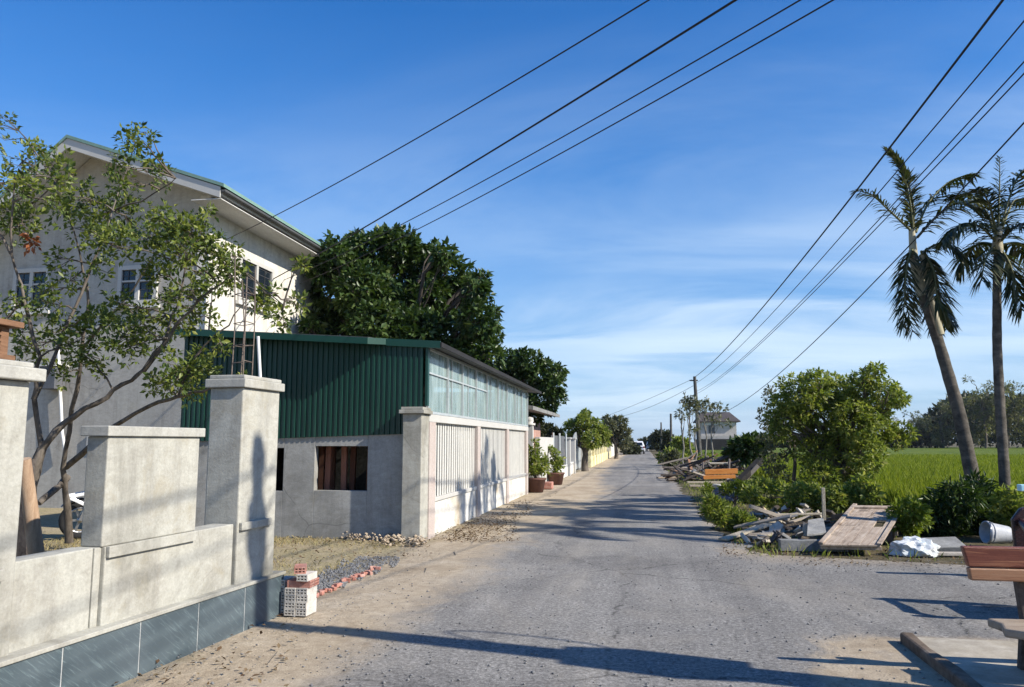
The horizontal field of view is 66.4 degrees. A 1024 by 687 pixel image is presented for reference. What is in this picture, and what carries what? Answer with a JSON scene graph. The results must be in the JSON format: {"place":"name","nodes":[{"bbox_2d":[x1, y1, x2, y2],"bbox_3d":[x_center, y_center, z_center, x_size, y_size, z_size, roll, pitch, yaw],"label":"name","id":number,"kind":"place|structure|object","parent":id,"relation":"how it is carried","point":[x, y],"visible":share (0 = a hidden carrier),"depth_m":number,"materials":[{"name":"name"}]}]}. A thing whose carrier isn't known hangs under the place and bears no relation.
{"place":"outdoors","nodes":[
{"label":"outdoors","id":0,"kind":"place"},
{"bbox_2d":[43,535,404,575],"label":"dry grass","id":1,"kind":"structure","parent":0,"point":[275,539],"depth_m":11.53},
{"bbox_2d":[317,555,399,591],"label":"gravel","id":2,"kind":"structure","parent":0,"point":[321,585],"depth_m":9.23,"materials":[{"name":"gravel"}]},
{"bbox_2d":[0,0,1023,441],"label":"sky","id":3,"kind":"structure","parent":0,"point":[632,257],"materials":[{"name":"blue"}]},
{"bbox_2d":[39,442,1021,686],"bbox_3d":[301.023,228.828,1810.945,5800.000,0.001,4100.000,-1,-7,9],"label":"ground","id":4,"kind":"structure","parent":0,"point":[329,607],"depth_m":9.65,"materials":[{"name":"beige soil"}]},
{"bbox_2d":[16,459,34,556],"bbox_3d":[-3.958,1.621,6.328,0.161,1.363,0.050,-1,-7,9],"label":"plank","id":5,"kind":"object","parent":4,"relation":"on","point":[21,549],"visible":0.21,"depth_m":6.31,"materials":[{"name":"brown wood"}]},
{"bbox_2d":[21,457,44,554],"bbox_3d":[-3.556,1.556,5.857,0.124,1.403,0.486,-1,-7,9],"label":"log","id":6,"kind":"object","parent":4,"relation":"on","point":[32,527],"visible":0.43,"depth_m":5.77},
{"bbox_2d":[58,491,83,538],"bbox_3d":[-6.211,2.405,12.579,1.820,1.360,0.840,5,-8,-32],"label":"motorbike","id":7,"kind":"object","parent":4,"relation":"on","point":[77,504],"visible":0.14,"depth_m":12.12,"materials":[{"name":"rubber"}]},
{"bbox_2d":[0,257,285,686],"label":"boundary wall","id":8,"kind":"structure","parent":4,"relation":"on","point":[144,576],"depth_m":5.28,"materials":[{"name":"white concrete"}]},
{"bbox_2d":[0,318,23,360],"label":"slatted cabinet","id":9,"kind":"object","parent":8,"relation":"on","point":[6,325],"visible":1,"depth_m":7.90,"materials":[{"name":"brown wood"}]},
{"bbox_2d":[0,111,314,543],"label":"fruit tree","id":10,"kind":"object","parent":4,"relation":"on","point":[177,232],"visible":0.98,"depth_m":9.31,"materials":[{"name":"green plant"}]},
{"bbox_2d":[0,134,326,507],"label":"house","id":11,"kind":"structure","parent":4,"relation":"on","point":[272,246],"depth_m":18.43,"materials":[{"name":"white paint"}]},
{"bbox_2d":[7,267,51,315],"bbox_3d":[-11.609,-1.255,18.872,1.211,1.137,0.100,-2,-7,13],"label":"window","id":12,"kind":"structure","parent":11,"relation":"in","point":[26,275],"depth_m":18.90,"materials":[{"name":"white paint"}]},
{"bbox_2d":[112,264,159,309],"bbox_3d":[-8.710,-1.322,18.186,1.223,1.021,0.100,-2,-7,13],"label":"window","id":13,"kind":"structure","parent":11,"relation":"in","point":[125,279],"depth_m":18.22,"materials":[{"name":"white paint"}]},
{"bbox_2d":[236,254,273,315],"bbox_3d":[-6.527,-1.476,20.049,0.100,1.251,1.943,-1,-7,9],"label":"window","id":14,"kind":"structure","parent":11,"relation":"in","point":[264,274],"depth_m":20.01,"materials":[{"name":"white paint"}]},
{"bbox_2d":[226,0,649,239],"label":"overhead cable","id":15,"kind":"object","parent":11,"relation":"attached to","point":[469,107],"visible":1,"depth_m":10.58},
{"bbox_2d":[273,0,736,278],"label":"overhead cable","id":16,"kind":"object","parent":11,"relation":"attached to","point":[648,54],"visible":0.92,"depth_m":10.26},
{"bbox_2d":[295,605,316,615],"bbox_3d":[-1.812,2.347,6.891,0.100,0.058,0.210,-1,-7,10],"label":"hollow brick","id":17,"kind":"object","parent":4,"relation":"on","point":[305,612],"visible":0.8,"depth_m":6.80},
{"bbox_2d":[295,598,316,608],"bbox_3d":[-1.812,2.288,6.895,0.100,0.058,0.210,-1,-7,11],"label":"hollow brick","id":18,"kind":"object","parent":17,"relation":"on","point":[304,605],"visible":0.81,"depth_m":6.81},
{"bbox_2d":[296,591,316,601],"bbox_3d":[-1.811,2.231,6.909,0.100,0.058,0.210,-1,-7,7],"label":"hollow brick","id":19,"kind":"object","parent":18,"relation":"on","point":[305,598],"visible":0.86,"depth_m":6.82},
{"bbox_2d":[296,585,316,594],"bbox_3d":[-1.811,2.173,6.916,0.100,0.058,0.210,-1,-7,10],"label":"hollow brick","id":20,"kind":"object","parent":19,"relation":"on","point":[303,591],"visible":0.8,"depth_m":6.82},
{"bbox_2d":[287,579,313,587],"bbox_3d":[-1.859,2.111,6.893,0.210,0.058,0.100,-1,-7,7],"label":"hollow brick","id":21,"kind":"object","parent":20,"relation":"on","point":[292,583],"visible":0.94,"depth_m":6.85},
{"bbox_2d":[293,577,318,585],"bbox_3d":[-1.842,2.124,6.995,0.210,0.058,0.100,-1,-7,7],"label":"hollow brick","id":22,"kind":"object","parent":20,"relation":"on","point":[316,581],"visible":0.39,"depth_m":6.97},
{"bbox_2d":[296,571,316,581],"bbox_3d":[-1.812,2.056,6.924,0.100,0.058,0.210,-1,-7,9],"label":"hollow brick","id":23,"kind":"object","parent":22,"relation":"on","point":[308,576],"visible":0.99,"depth_m":6.84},
{"bbox_2d":[294,563,306,573],"bbox_3d":[-1.880,2.002,6.963,0.100,0.058,0.210,2,-7,-13],"label":"hollow brick","id":24,"kind":"object","parent":23,"relation":"on","point":[300,568],"visible":1,"depth_m":6.87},
{"bbox_2d":[318,446,325,489],"bbox_3d":[-3.270,2.046,13.489,0.110,2.302,0.120,-1,-7,9],"label":"timber post","id":25,"kind":"object","parent":4,"relation":"on","point":[321,472],"visible":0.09,"depth_m":13.45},
{"bbox_2d":[324,446,332,489],"bbox_3d":[-3.002,1.962,12.822,0.110,2.302,0.120,-1,-7,9],"label":"timber post","id":26,"kind":"object","parent":4,"relation":"on","point":[328,469],"visible":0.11,"depth_m":12.78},
{"bbox_2d":[331,446,336,489],"bbox_3d":[-3.077,2.042,13.457,0.090,2.301,0.120,-1,-7,9],"label":"timber post","id":27,"kind":"object","parent":4,"relation":"on","point":[333,477],"visible":0.06,"depth_m":13.41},
{"bbox_2d":[341,446,347,489],"bbox_3d":[-2.743,1.962,12.820,0.120,2.302,0.120,-1,-7,9],"label":"timber post","id":28,"kind":"object","parent":4,"relation":"on","point":[344,461],"visible":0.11,"depth_m":12.78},
{"bbox_2d":[349,446,356,489],"bbox_3d":[-2.692,2.021,13.294,0.110,2.302,0.120,-1,-7,9],"label":"timber post","id":29,"kind":"object","parent":4,"relation":"on","point":[353,464],"visible":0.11,"depth_m":13.26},
{"bbox_2d":[165,328,541,539],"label":"workshop shed","id":30,"kind":"structure","parent":4,"relation":"on","point":[359,392],"depth_m":12.55,"materials":[{"name":"green metal"}]},
{"bbox_2d":[340,531,427,546],"bbox_3d":[-2.936,3.073,12.893,1.747,0.163,4.591,6,-9,-40],"label":"rubble","id":31,"kind":"object","parent":4,"relation":"on","point":[410,541],"visible":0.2,"depth_m":11.64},
{"bbox_2d":[295,222,506,383],"bbox_3d":[-3.698,0.157,22.986,7.562,8.550,5.088,-1,-7,9],"label":"broadleaf tree","id":32,"kind":"object","parent":4,"relation":"on","point":[375,295],"visible":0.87,"depth_m":22.10,"materials":[{"name":"green plant"}]},
{"bbox_2d":[399,407,527,542],"bbox_3d":[-0.610,2.712,17.534,0.405,2.085,11.500,-1,-7,9],"label":"slatted fence","id":33,"kind":"object","parent":4,"relation":"on","point":[455,471],"visible":0.91,"depth_m":14.25,"materials":[{"name":"white paint"}]},
{"bbox_2d":[493,345,569,426],"bbox_3d":[0.480,2.723,31.106,3.715,5.505,2.966,-1,-7,9],"label":"broadleaf tree","id":34,"kind":"object","parent":4,"relation":"on","point":[520,367],"visible":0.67,"depth_m":30.43,"materials":[{"name":"green plant"}]},
{"bbox_2d":[528,417,534,477],"bbox_3d":[0.561,3.462,24.733,0.380,2.290,0.380,-1,-7,9],"label":"gate post","id":35,"kind":"object","parent":4,"relation":"on","point":[531,424],"visible":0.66,"depth_m":24.70,"materials":[{"name":"white paint"}]},
{"bbox_2d":[114,498,963,686],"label":"leaf litter","id":36,"kind":"object","parent":4,"relation":"on","point":[279,645],"visible":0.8,"depth_m":11.41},
{"bbox_2d":[528,437,551,491],"bbox_3d":[0.774,3.658,23.701,0.854,1.646,1.000,-1,-7,9],"label":"potted tree","id":37,"kind":"object","parent":4,"relation":"on","point":[536,468],"visible":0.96,"depth_m":23.55,"materials":[{"name":"green plant"}]},
{"bbox_2d":[528,405,559,446],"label":"house","id":38,"kind":"structure","parent":4,"relation":"on","point":[533,409],"depth_m":29.21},
{"bbox_2d":[535,437,553,480],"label":"white wall","id":39,"kind":"structure","parent":4,"relation":"on","point":[544,442],"depth_m":27.50,"materials":[{"name":"paint"}]},
{"bbox_2d":[535,417,565,436],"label":"roadside tree","id":40,"kind":"object","parent":4,"relation":"on","point":[547,429],"visible":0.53,"depth_m":42.88,"materials":[{"name":"green plant"}]},
{"bbox_2d":[547,444,566,484],"bbox_3d":[1.564,4.289,27.872,0.773,1.431,0.887,-1,-7,9],"label":"potted tree","id":41,"kind":"object","parent":4,"relation":"on","point":[555,476],"visible":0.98,"depth_m":27.68,"materials":[{"name":"green plant"}]},
{"bbox_2d":[551,433,567,477],"bbox_3d":[1.958,4.676,32.438,0.200,1.900,5.200,-1,-7,9],"label":"steel fence","id":42,"kind":"object","parent":4,"relation":"on","point":[558,440],"visible":0.46,"depth_m":33.75,"materials":[{"name":"metal"}]},
{"bbox_2d":[130,544,1012,686],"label":"pebbles","id":43,"kind":"object","parent":4,"relation":"on","point":[383,682],"visible":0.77,"depth_m":6.06,"materials":[{"name":"stone"}]},
{"bbox_2d":[564,432,582,475],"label":"white gate","id":44,"kind":"structure","parent":4,"relation":"on","point":[574,456],"depth_m":37.82,"materials":[{"name":"paint"}]},
{"bbox_2d":[562,407,612,470],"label":"roadside tree","id":45,"kind":"object","parent":4,"relation":"on","point":[598,431],"visible":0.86,"depth_m":40.34,"materials":[{"name":"green plant"}]},
{"bbox_2d":[588,441,610,467],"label":"yellow wall","id":46,"kind":"structure","parent":4,"relation":"on","point":[597,456],"depth_m":55.12,"materials":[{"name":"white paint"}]},
{"bbox_2d":[601,414,633,458],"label":"roadside tree","id":47,"kind":"object","parent":4,"relation":"on","point":[618,425],"visible":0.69,"depth_m":70.51,"materials":[{"name":"green plant"}]},
{"bbox_2d":[619,438,641,454],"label":"roadside tree","id":48,"kind":"object","parent":4,"relation":"on","point":[636,449],"visible":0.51,"depth_m":92.40,"materials":[{"name":"green plant"}]},
{"bbox_2d":[647,429,664,451],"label":"roadside tree","id":49,"kind":"object","parent":4,"relation":"on","point":[654,440],"visible":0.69,"depth_m":120.76,"materials":[{"name":"green plant"}]},
{"bbox_2d":[659,429,673,453],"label":"roadside tree","id":50,"kind":"object","parent":4,"relation":"on","point":[665,438],"visible":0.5,"depth_m":96.49,"materials":[{"name":"green plant"}]},
{"bbox_2d":[659,448,681,471],"bbox_3d":[7.421,5.539,36.789,1.152,1.275,0.886,-1,-7,9],"label":"shrub","id":51,"kind":"object","parent":4,"relation":"on","point":[672,455],"visible":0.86,"depth_m":36.63,"materials":[{"name":"green plant"}]},
{"bbox_2d":[655,445,702,464],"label":"shrub","id":52,"kind":"object","parent":4,"relation":"on","point":[669,449],"visible":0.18,"depth_m":47.06,"materials":[{"name":"green plant"}]},
{"bbox_2d":[668,434,694,454],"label":"roadside tree","id":53,"kind":"object","parent":4,"relation":"on","point":[676,442],"visible":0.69,"depth_m":67.38,"materials":[{"name":"green plant"}]},
{"bbox_2d":[673,398,690,463],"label":"sapling","id":54,"kind":"object","parent":4,"relation":"on","point":[681,419],"visible":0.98,"depth_m":42.76,"materials":[{"name":"green plant"}]},
{"bbox_2d":[680,392,700,454],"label":"sapling","id":55,"kind":"object","parent":4,"relation":"on","point":[694,403],"visible":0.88,"depth_m":43.58,"materials":[{"name":"green plant"}]},
{"bbox_2d":[687,408,701,468],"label":"sapling","id":56,"kind":"object","parent":4,"relation":"on","point":[693,429],"visible":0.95,"depth_m":41.58,"materials":[{"name":"green plant"}]},
{"bbox_2d":[693,396,713,464],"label":"sapling","id":57,"kind":"object","parent":4,"relation":"on","point":[703,407],"visible":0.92,"depth_m":44.59,"materials":[{"name":"green plant"}]},
{"bbox_2d":[696,439,728,449],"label":"netting fence","id":58,"kind":"object","parent":4,"relation":"on","point":[718,444],"visible":0.21,"depth_m":141.57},
{"bbox_2d":[703,474,735,478],"bbox_3d":[6.834,4.402,25.840,1.041,0.158,0.140,0,-7,4],"label":"plank","id":59,"kind":"object","parent":4,"relation":"on","point":[718,476],"visible":1,"depth_m":25.77,"materials":[{"name":"orange wood"}]},
{"bbox_2d":[708,401,732,460],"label":"sapling","id":60,"kind":"object","parent":4,"relation":"on","point":[717,417],"visible":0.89,"depth_m":45.39,"materials":[{"name":"green plant"}]},
{"bbox_2d":[704,468,737,474],"bbox_3d":[7.053,4.319,26.427,1.083,0.208,0.140,-1,-7,4],"label":"plank","id":61,"kind":"object","parent":4,"relation":"on","point":[721,471],"visible":1,"depth_m":26.36,"materials":[{"name":"orange wood"}]},
{"bbox_2d":[696,490,757,531],"bbox_3d":[3.777,2.957,13.516,1.182,0.842,0.850,-1,-7,9],"label":"weed","id":62,"kind":"object","parent":4,"relation":"on","point":[722,514],"visible":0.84,"depth_m":13.38,"materials":[{"name":"green plant"}]},
{"bbox_2d":[699,477,761,506],"bbox_3d":[5.175,3.461,18.232,1.740,0.782,0.890,-6,-9,39],"label":"weed","id":63,"kind":"object","parent":4,"relation":"on","point":[730,488],"visible":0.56,"depth_m":18.31,"materials":[{"name":"green plant"}]},
{"bbox_2d":[712,485,750,501],"bbox_3d":[5.637,3.795,19.887,1.165,0.383,1.101,-1,-7,9],"label":"tarpaulin","id":64,"kind":"object","parent":4,"relation":"on","point":[726,497],"visible":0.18,"depth_m":19.46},
{"bbox_2d":[720,430,772,469],"bbox_3d":[9.822,4.617,32.577,2.172,2.064,2.601,-1,-7,9],"label":"shrub","id":65,"kind":"object","parent":4,"relation":"on","point":[744,449],"visible":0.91,"depth_m":31.95,"materials":[{"name":"green plant"}]},
{"bbox_2d":[736,458,762,479],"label":"beam","id":66,"kind":"structure","parent":4,"relation":"on","point":[745,474],"depth_m":28.17,"materials":[{"name":"grey wood"}]},
{"bbox_2d":[753,384,796,491],"bbox_3d":[7.004,2.634,21.008,1.065,3.122,1.228,-6,-9,41],"label":"sapling","id":67,"kind":"object","parent":4,"relation":"on","point":[769,447],"visible":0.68,"depth_m":20.93,"materials":[{"name":"green plant"}]},
{"bbox_2d":[761,519,834,538],"bbox_3d":[4.773,2.951,12.490,2.155,0.294,1.982,-5,-9,37],"label":"rubble pile","id":68,"kind":"object","parent":4,"relation":"on","point":[788,533],"visible":0.13,"depth_m":12.14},
{"bbox_2d":[769,521,783,535],"bbox_3d":[4.117,2.900,12.232,0.211,0.042,0.314,-6,32,41],"label":"broken tile","id":69,"kind":"object","parent":68,"relation":"on","point":[778,526],"visible":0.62,"depth_m":12.22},
{"bbox_2d":[802,522,813,537],"bbox_3d":[4.313,2.728,11.428,0.230,0.300,0.026,-32,-54,13],"label":"broken tile","id":70,"kind":"object","parent":4,"relation":"on","point":[804,527],"visible":0.5,"depth_m":11.44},
{"bbox_2d":[807,518,825,535],"bbox_3d":[4.441,2.666,11.405,0.251,0.148,1.285,-3,-8,22],"label":"stone slab","id":71,"kind":"object","parent":70,"relation":"on","point":[815,527],"depth_m":11.27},
{"bbox_2d":[737,469,888,518],"bbox_3d":[5.976,2.993,15.341,2.736,1.132,1.890,-6,-9,41],"label":"shrub","id":72,"kind":"object","parent":4,"relation":"on","point":[864,493],"visible":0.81,"depth_m":14.85,"materials":[{"name":"green plant"}]},
{"bbox_2d":[778,539,847,551],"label":"concrete beam","id":73,"kind":"structure","parent":4,"relation":"on","point":[784,544],"depth_m":10.82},
{"bbox_2d":[668,468,968,560],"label":"grass","id":74,"kind":"structure","parent":4,"relation":"on","point":[735,539],"depth_m":11.39,"materials":[{"name":"green plant"}]},
{"bbox_2d":[821,488,825,519],"bbox_3d":[5.061,2.725,12.709,0.063,0.759,0.050,-1,-7,9],"label":"stake","id":75,"kind":"object","parent":4,"relation":"on","point":[823,504],"visible":0.56,"depth_m":12.70,"materials":[{"name":"grey wood"}]},
{"bbox_2d":[760,361,921,501],"bbox_3d":[8.124,2.284,19.538,3.928,3.727,3.003,-1,-7,9],"label":"garden tree","id":76,"kind":"object","parent":4,"relation":"on","point":[855,422],"visible":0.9,"depth_m":18.95,"materials":[{"name":"green plant"}]},
{"bbox_2d":[818,503,898,549],"bbox_3d":[5.183,2.655,11.471,0.745,0.445,2.878,-5,-9,33],"label":"door leaf","id":77,"kind":"object","parent":4,"relation":"on","point":[853,528],"visible":0.84,"depth_m":11.07,"materials":[{"name":"brown wood"}]},
{"bbox_2d":[759,390,1023,447],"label":"wood","id":78,"kind":"object","parent":4,"relation":"on","point":[935,412],"visible":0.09,"depth_m":189.94,"materials":[{"name":"green plant"}]},
{"bbox_2d":[883,494,935,537],"bbox_3d":[5.972,2.646,11.794,0.716,0.795,0.947,-4,-8,30],"label":"shrub","id":79,"kind":"object","parent":4,"relation":"on","point":[914,518],"visible":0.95,"depth_m":11.60,"materials":[{"name":"green plant"}]},
{"bbox_2d":[887,536,940,556],"bbox_3d":[5.372,2.705,10.482,0.650,0.242,0.459,-4,-8,26],"label":"sack","id":80,"kind":"object","parent":4,"relation":"on","point":[907,545],"visible":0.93,"depth_m":10.35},
{"bbox_2d":[892,410,946,447],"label":"tree","id":81,"kind":"object","parent":4,"relation":"on","point":[925,435],"visible":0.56,"depth_m":189.06,"materials":[{"name":"green plant"}]},
{"bbox_2d":[911,399,977,447],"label":"tree","id":82,"kind":"object","parent":4,"relation":"on","point":[942,434],"visible":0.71,"depth_m":183.45,"materials":[{"name":"green plant"}]},
{"bbox_2d":[926,537,965,551],"bbox_3d":[5.917,2.770,10.750,0.492,0.209,0.311,0,-7,2],"label":"stone slab","id":83,"kind":"object","parent":4,"relation":"on","point":[950,544],"depth_m":10.67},
{"bbox_2d":[899,468,1009,536],"bbox_3d":[7.382,2.805,12.888,2.236,1.500,1.651,0,-7,-2],"label":"shrub","id":84,"kind":"object","parent":4,"relation":"on","point":[960,508],"visible":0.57,"depth_m":12.54,"materials":[{"name":"green plant"}]},
{"bbox_2d":[942,389,995,446],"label":"tree","id":85,"kind":"object","parent":4,"relation":"on","point":[968,404],"visible":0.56,"depth_m":177.87,"materials":[{"name":"green plant"}]},
{"bbox_2d":[931,154,1023,489],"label":"palm tree","id":86,"kind":"object","parent":4,"relation":"on","point":[997,246],"visible":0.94,"depth_m":13.80,"materials":[{"name":"green plant"}]},
{"bbox_2d":[962,374,1017,447],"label":"tree","id":87,"kind":"object","parent":4,"relation":"on","point":[990,398],"visible":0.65,"depth_m":176.28,"materials":[{"name":"green plant"}]},
{"bbox_2d":[979,521,1011,543],"bbox_3d":[6.973,2.736,11.275,0.398,0.325,0.412,6,-6,2],"label":"bucket","id":88,"kind":"object","parent":4,"relation":"on","point":[990,532],"visible":0.98,"depth_m":11.22,"materials":[{"name":"grey plastic"}]},
{"bbox_2d":[973,380,1023,447],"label":"tree","id":89,"kind":"object","parent":4,"relation":"on","point":[1016,413],"visible":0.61,"depth_m":178.62,"materials":[{"name":"green plant"}]},
{"bbox_2d":[984,480,1023,541],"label":"shrub","id":90,"kind":"object","parent":4,"relation":"on","point":[1005,505],"visible":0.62,"depth_m":11.81,"materials":[{"name":"green plant"}]},
{"bbox_2d":[994,384,1023,442],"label":"tree","id":91,"kind":"object","parent":4,"relation":"on","point":[1021,399],"visible":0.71,"depth_m":176.71,"materials":[{"name":"green plant"}]},
{"bbox_2d":[228,448,1018,686],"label":"road","id":92,"kind":"structure","parent":0,"point":[619,511],"depth_m":6.93,"materials":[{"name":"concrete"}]},
{"bbox_2d":[718,517,794,540],"bbox_3d":[3.953,2.952,12.558,2.045,0.239,0.160,6,-10,-41],"label":"plank","id":93,"kind":"object","parent":92,"relation":"on","point":[746,531],"visible":0.68,"depth_m":12.31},
{"bbox_2d":[733,514,791,528],"bbox_3d":[4.115,2.936,12.904,0.998,0.297,0.092,-6,-10,42],"label":"plank","id":94,"kind":"object","parent":93,"relation":"on","point":[762,521],"visible":1,"depth_m":12.87,"materials":[{"name":"grey wood"}]},
{"bbox_2d":[748,504,789,520],"bbox_3d":[4.250,2.799,12.942,0.701,0.284,0.070,1,-7,-10],"label":"plank","id":95,"kind":"object","parent":93,"relation":"on","point":[759,509],"visible":0.74,"depth_m":12.90,"materials":[{"name":"grey wood"}]},
{"bbox_2d":[900,632,982,686],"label":"edging plank","id":96,"kind":"object","parent":92,"relation":"on","point":[952,673],"visible":0.91,"depth_m":5.17,"materials":[{"name":"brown wood"}]},
{"bbox_2d":[918,637,1023,686],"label":"concrete slab","id":97,"kind":"structure","parent":92,"relation":"on","point":[988,663],"depth_m":5.29,"materials":[{"name":"concrete"}]},
{"bbox_2d":[960,546,1023,669],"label":"bench","id":98,"kind":"object","parent":97,"relation":"on","point":[994,563],"visible":1,"depth_m":5.03,"materials":[{"name":"red wood"}]},
{"bbox_3d":[4.669,-1.376,4.084,0.510,6.773,0.722,-1,-7,9],"label":"utility pole","id":99,"kind":"object","parent":92,"relation":"on","visible":0},
{"bbox_2d":[284,0,800,279],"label":"overhead cable","id":100,"kind":"object","parent":99,"relation":"attached to","point":[589,121],"visible":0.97,"depth_m":9.64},
{"bbox_2d":[300,0,833,283],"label":"overhead cable","id":101,"kind":"object","parent":99,"relation":"attached to","point":[830,1],"visible":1,"depth_m":9.53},
{"bbox_2d":[695,0,1003,376],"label":"overhead cable","id":102,"kind":"object","parent":99,"relation":"attached to","point":[948,70],"visible":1,"depth_m":11.66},
{"bbox_2d":[701,122,1023,417],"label":"overhead cable","id":103,"kind":"object","parent":99,"relation":"attached to","point":[1008,139],"visible":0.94,"depth_m":11.14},
{"bbox_2d":[693,447,1023,478],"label":"rice field","id":104,"kind":"structure","parent":0,"point":[956,450],"depth_m":119.56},
{"bbox_2d":[690,376,701,454],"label":"utility pole","id":105,"kind":"object","parent":104,"relation":"on","point":[698,434],"visible":0.62,"depth_m":50.08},
{"bbox_2d":[695,20,1023,383],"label":"overhead cable","id":106,"kind":"object","parent":105,"relation":"attached to","point":[1014,32],"visible":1,"depth_m":10.97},
{"bbox_2d":[702,73,1023,390],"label":"overhead cable","id":107,"kind":"object","parent":105,"relation":"attached to","point":[1017,80],"visible":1,"depth_m":11.21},
{"bbox_2d":[705,61,1023,386],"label":"overhead cable","id":108,"kind":"object","parent":105,"relation":"attached to","point":[1022,63],"visible":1,"depth_m":10.95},
{"bbox_2d":[693,412,740,438],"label":"farmhouse","id":109,"kind":"object","parent":104,"relation":"on","point":[725,432],"visible":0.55,"depth_m":144.85,"materials":[{"name":"white paint"}]},
{"bbox_2d":[702,452,1023,505],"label":"rice","id":110,"kind":"object","parent":104,"relation":"on","point":[905,475],"visible":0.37,"depth_m":28.42,"materials":[{"name":"plant"}]},
{"bbox_2d":[850,145,988,480],"bbox_3d":[7.946,-0.265,14.903,2.326,7.252,2.549,-4,-8,31],"label":"palm tree","id":111,"kind":"object","parent":104,"relation":"on","point":[924,270],"visible":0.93,"depth_m":14.58,"materials":[{"name":"green plant"}]},
{"bbox_2d":[1010,507,1023,546],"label":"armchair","id":112,"kind":"object","parent":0,"point":[1017,523],"visible":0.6,"depth_m":7.10,"materials":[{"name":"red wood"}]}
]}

